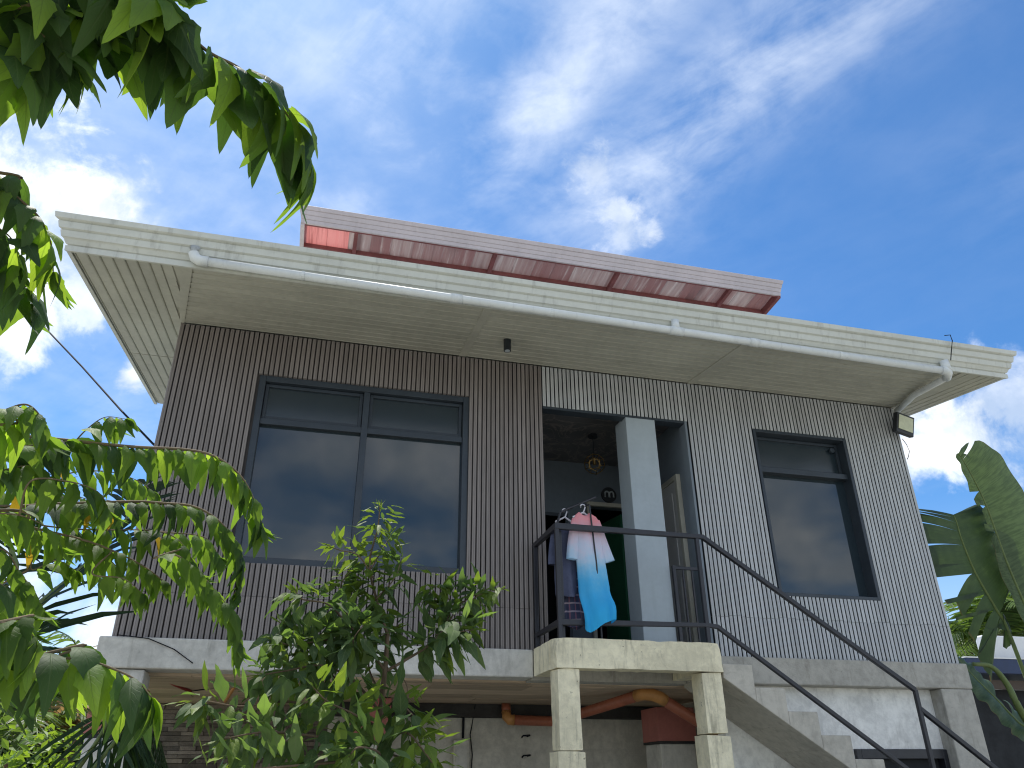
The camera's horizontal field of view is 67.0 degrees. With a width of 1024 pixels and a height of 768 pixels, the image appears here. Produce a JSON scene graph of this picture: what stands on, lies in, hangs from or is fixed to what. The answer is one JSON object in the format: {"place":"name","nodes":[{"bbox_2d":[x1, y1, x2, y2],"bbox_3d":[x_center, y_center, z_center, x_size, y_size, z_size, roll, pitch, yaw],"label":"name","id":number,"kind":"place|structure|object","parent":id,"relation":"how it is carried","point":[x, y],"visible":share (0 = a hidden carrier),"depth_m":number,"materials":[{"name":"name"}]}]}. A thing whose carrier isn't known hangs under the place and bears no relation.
{"place":"outdoors","nodes":[
{"label":"outdoors","id":0,"kind":"place"},
{"bbox_2d":[0,0,1023,704],"label":"sky","id":1,"kind":"structure","parent":0,"point":[865,158],"materials":[{"name":"blue"}]},
{"bbox_2d":[601,487,615,502],"bbox_3d":[1.209,1.383,9.639,0.195,0.195,0.041,6,-28,-13],"label":"wall plaque","id":2,"kind":"object","parent":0,"point":[608,494],"depth_m":9.63,"materials":[{"name":"black plastic"}]},
{"bbox_2d":[961,656,1023,767],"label":"neighbour building","id":3,"kind":"structure","parent":0,"point":[1005,746],"depth_m":15.00,"materials":[{"name":"grey concrete"}]},
{"bbox_2d":[976,635,1023,657],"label":"white tank","id":4,"kind":"object","parent":3,"relation":"on","point":[1002,651],"visible":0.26,"depth_m":15.58,"materials":[{"name":"white plastic"}]},
{"label":"ground","id":5,"kind":"structure","parent":0,"visible":0},
{"bbox_2d":[0,700,88,767],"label":"bush","id":6,"kind":"object","parent":5,"relation":"on","point":[58,720],"visible":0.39,"depth_m":8.67,"materials":[{"name":"green plant"}]},
{"bbox_2d":[0,712,133,767],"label":"bush","id":7,"kind":"object","parent":5,"relation":"on","point":[17,760],"visible":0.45,"depth_m":6.74,"materials":[{"name":"green plant"}]},
{"bbox_2d":[38,627,96,763],"bbox_3d":[-6.029,5.181,10.526,3.476,4.000,3.562,6,-28,-13],"label":"palm tree","id":8,"kind":"object","parent":5,"relation":"on","point":[62,635],"visible":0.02,"depth_m":10.97,"materials":[{"name":"green plant"}]},
{"bbox_2d":[0,705,135,767],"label":"broadleaf tree","id":9,"kind":"object","parent":5,"relation":"on","point":[61,750],"visible":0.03,"depth_m":10.91,"materials":[{"name":"green plant"}]},
{"bbox_2d":[0,476,180,739],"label":"coconut palm","id":10,"kind":"object","parent":5,"relation":"on","point":[64,622],"visible":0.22,"depth_m":4.14,"materials":[{"name":"green plant"}]},
{"bbox_2d":[18,717,167,767],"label":"palm","id":11,"kind":"object","parent":5,"relation":"on","point":[138,755],"visible":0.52,"depth_m":4.70,"materials":[{"name":"green plant"}]},
{"bbox_2d":[0,0,317,763],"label":"drooping tree","id":12,"kind":"object","parent":5,"relation":"on","point":[150,54],"visible":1,"depth_m":1.44,"materials":[{"name":"green plant"}]},
{"bbox_2d":[166,499,508,767],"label":"leafy shrub","id":13,"kind":"object","parent":5,"relation":"on","point":[346,654],"visible":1,"depth_m":3.64,"materials":[{"name":"green plant"}]},
{"bbox_2d":[55,205,1016,767],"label":"house","id":14,"kind":"structure","parent":5,"relation":"on","point":[315,415],"depth_m":7.66,"materials":[{"name":"beige metal"}]},
{"bbox_2d":[44,326,153,445],"bbox_3d":[-18.477,0.199,12.552,31.723,6.029,3.457,-6,-28,10],"label":"service wire","id":15,"kind":"object","parent":14,"relation":"attached to","point":[110,398],"visible":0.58,"depth_m":8.42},
{"bbox_2d":[118,634,192,663],"bbox_3d":[-2.739,2.108,6.073,0.692,0.244,0.150,14,-31,-26],"label":"cable","id":16,"kind":"object","parent":14,"relation":"attached to","point":[157,642],"visible":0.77,"depth_m":6.08,"materials":[{"name":"metal"}]},
{"bbox_2d":[171,684,191,691],"bbox_3d":[-2.958,2.554,6.666,0.071,0.104,1.020,0,-27,-2],"label":"red hose","id":17,"kind":"object","parent":14,"relation":"attached to","point":[185,689],"visible":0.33,"depth_m":6.97,"materials":[{"name":"red rubber"}]},
{"bbox_2d":[224,688,235,702],"bbox_3d":[-2.533,2.793,7.055,0.071,0.181,0.549,19,-33,-32],"label":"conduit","id":18,"kind":"object","parent":14,"relation":"attached to","point":[231,691],"visible":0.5,"depth_m":7.10,"materials":[{"name":"orange plastic"}]},
{"bbox_2d":[234,375,468,574],"bbox_3d":[-1.432,0.856,7.283,2.045,1.810,0.130,6,-28,-13],"label":"window","id":19,"kind":"structure","parent":14,"relation":"in","point":[313,467],"depth_m":7.29,"materials":[{"name":"black glass"}]},
{"bbox_2d":[504,338,510,352],"bbox_3d":[-0.046,-0.377,7.575,0.073,0.126,0.073,6,-28,-13],"label":"downlight","id":20,"kind":"object","parent":14,"relation":"attached to","point":[507,345],"visible":1,"depth_m":7.55,"materials":[{"name":"black metal"}]},
{"bbox_2d":[188,245,952,411],"bbox_3d":[0.985,-0.301,7.704,7.825,0.270,1.302,6,-28,-13],"label":"rain pipe","id":21,"kind":"object","parent":14,"relation":"attached to","point":[944,369],"visible":1,"depth_m":7.01,"materials":[{"name":"white plastic"}]},
{"bbox_2d":[584,433,604,474],"bbox_3d":[0.940,0.805,8.871,0.208,0.477,0.236,12,-30,-23],"label":"pendant lamp","id":22,"kind":"object","parent":14,"relation":"hanging from","point":[592,436],"visible":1,"depth_m":8.83,"materials":[{"name":"black metal"}]},
{"bbox_2d":[501,689,695,726],"bbox_3d":[0.882,3.412,7.833,2.451,0.499,0.829,-15,-31,26],"label":"drain pipe","id":23,"kind":"object","parent":14,"relation":"attached to","point":[661,698],"visible":0.86,"depth_m":7.61,"materials":[{"name":"orange plastic"}]},
{"bbox_2d":[601,515,631,640],"bbox_3d":[1.239,2.584,9.437,0.210,1.920,0.468,6,-28,-13],"label":"door","id":24,"kind":"structure","parent":14,"relation":"in","point":[616,570],"depth_m":9.44,"materials":[{"name":"green metal"}]},
{"bbox_2d":[662,482,691,641],"bbox_3d":[1.700,2.047,8.333,0.042,1.850,0.780,6,-28,-13],"label":"door","id":25,"kind":"structure","parent":14,"relation":"in","point":[675,557],"depth_m":8.25,"materials":[{"name":"grey metal"}]},
{"bbox_2d":[751,429,880,600],"bbox_3d":[3.221,1.413,8.377,1.180,1.830,0.200,6,-28,-13],"label":"window","id":26,"kind":"structure","parent":14,"relation":"in","point":[819,544],"depth_m":8.40,"materials":[{"name":"black glass"}]},
{"bbox_2d":[892,412,913,437],"bbox_3d":[4.531,0.496,9.033,0.302,0.269,0.217,12,-30,-23],"label":"floodlight","id":27,"kind":"object","parent":14,"relation":"attached to","point":[903,424],"visible":1,"depth_m":8.96,"materials":[{"name":"black metal"}]},
{"bbox_2d":[534,638,884,767],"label":"concrete stair","id":28,"kind":"object","parent":5,"relation":"on","point":[719,689],"visible":1,"depth_m":6.46,"materials":[{"name":"beige concrete"}]},
{"bbox_2d":[556,496,602,638],"bbox_3d":[0.597,1.569,6.755,0.416,1.305,0.133,6,-28,-13],"label":"clothes rack","id":29,"kind":"object","parent":28,"relation":"on","point":[575,505],"visible":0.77,"depth_m":6.91,"materials":[{"name":"black metal"}]},
{"bbox_2d":[555,508,570,521],"bbox_3d":[0.477,1.193,6.975,0.189,0.149,0.017,6,-28,-13],"label":"clothes hanger","id":30,"kind":"object","parent":29,"relation":"hanging from","point":[565,517],"visible":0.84,"depth_m":6.96,"materials":[{"name":"white plastic"}]},
{"bbox_2d":[548,523,576,598],"bbox_3d":[0.446,1.537,6.795,0.169,0.680,0.231,-20,-33,33],"label":"shirt","id":31,"kind":"object","parent":30,"relation":"hanging from","point":[570,578],"visible":0.41,"depth_m":6.74,"materials":[{"name":"blue fabric"}]},
{"bbox_2d":[564,577,584,629],"bbox_3d":[0.554,1.870,6.755,0.210,0.510,0.159,6,-28,-13],"label":"plaid blouse","id":32,"kind":"object","parent":29,"relation":"hanging from","point":[573,608],"visible":0.25,"depth_m":6.68,"materials":[{"name":"fabric"}]},
{"bbox_2d":[572,504,587,517],"bbox_3d":[0.641,1.153,6.975,0.208,0.149,0.017,6,-28,-13],"label":"clothes hanger","id":33,"kind":"object","parent":29,"relation":"hanging from","point":[583,512],"visible":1,"depth_m":6.97,"materials":[{"name":"white plastic"}]},
{"bbox_2d":[566,512,615,631],"bbox_3d":[0.729,1.623,6.698,0.344,1.076,0.396,-25,-36,38],"label":"dress","id":34,"kind":"object","parent":33,"relation":"hanging from","point":[597,603],"visible":0.91,"depth_m":6.68,"materials":[{"name":"fabric"}]},
{"bbox_2d":[671,565,700,642],"bbox_3d":[1.720,2.162,7.404,0.316,0.830,0.031,6,-28,-13],"label":"chair","id":35,"kind":"object","parent":28,"relation":"on","point":[676,595],"visible":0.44,"depth_m":7.43,"materials":[{"name":"black metal"}]},
{"bbox_2d":[532,522,997,767],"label":"stair railing","id":36,"kind":"object","parent":28,"relation":"attached to","point":[561,622],"visible":0.85,"depth_m":6.79,"materials":[{"name":"black metal"}]},
{"bbox_2d":[919,440,1023,740],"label":"banana plant","id":37,"kind":"object","parent":5,"relation":"on","point":[986,552],"visible":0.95,"depth_m":9.51,"materials":[{"name":"green plant"}]},
{"bbox_2d":[948,617,1000,657],"bbox_3d":[15.776,10.973,25.546,5.440,7.186,5.293,6,-28,-13],"label":"coconut palm","id":38,"kind":"object","parent":5,"relation":"on","point":[971,651],"visible":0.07,"depth_m":25.13,"materials":[{"name":"green plant"}]},
{"bbox_2d":[943,593,1023,656],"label":"coconut palm","id":39,"kind":"object","parent":5,"relation":"on","point":[959,632],"visible":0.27,"depth_m":22.25,"materials":[{"name":"green plant"}]},
{"bbox_2d":[946,591,1023,650],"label":"coconut palm","id":40,"kind":"object","parent":5,"relation":"on","point":[965,621],"depth_m":25.45,"materials":[{"name":"green plant"}]}
]}

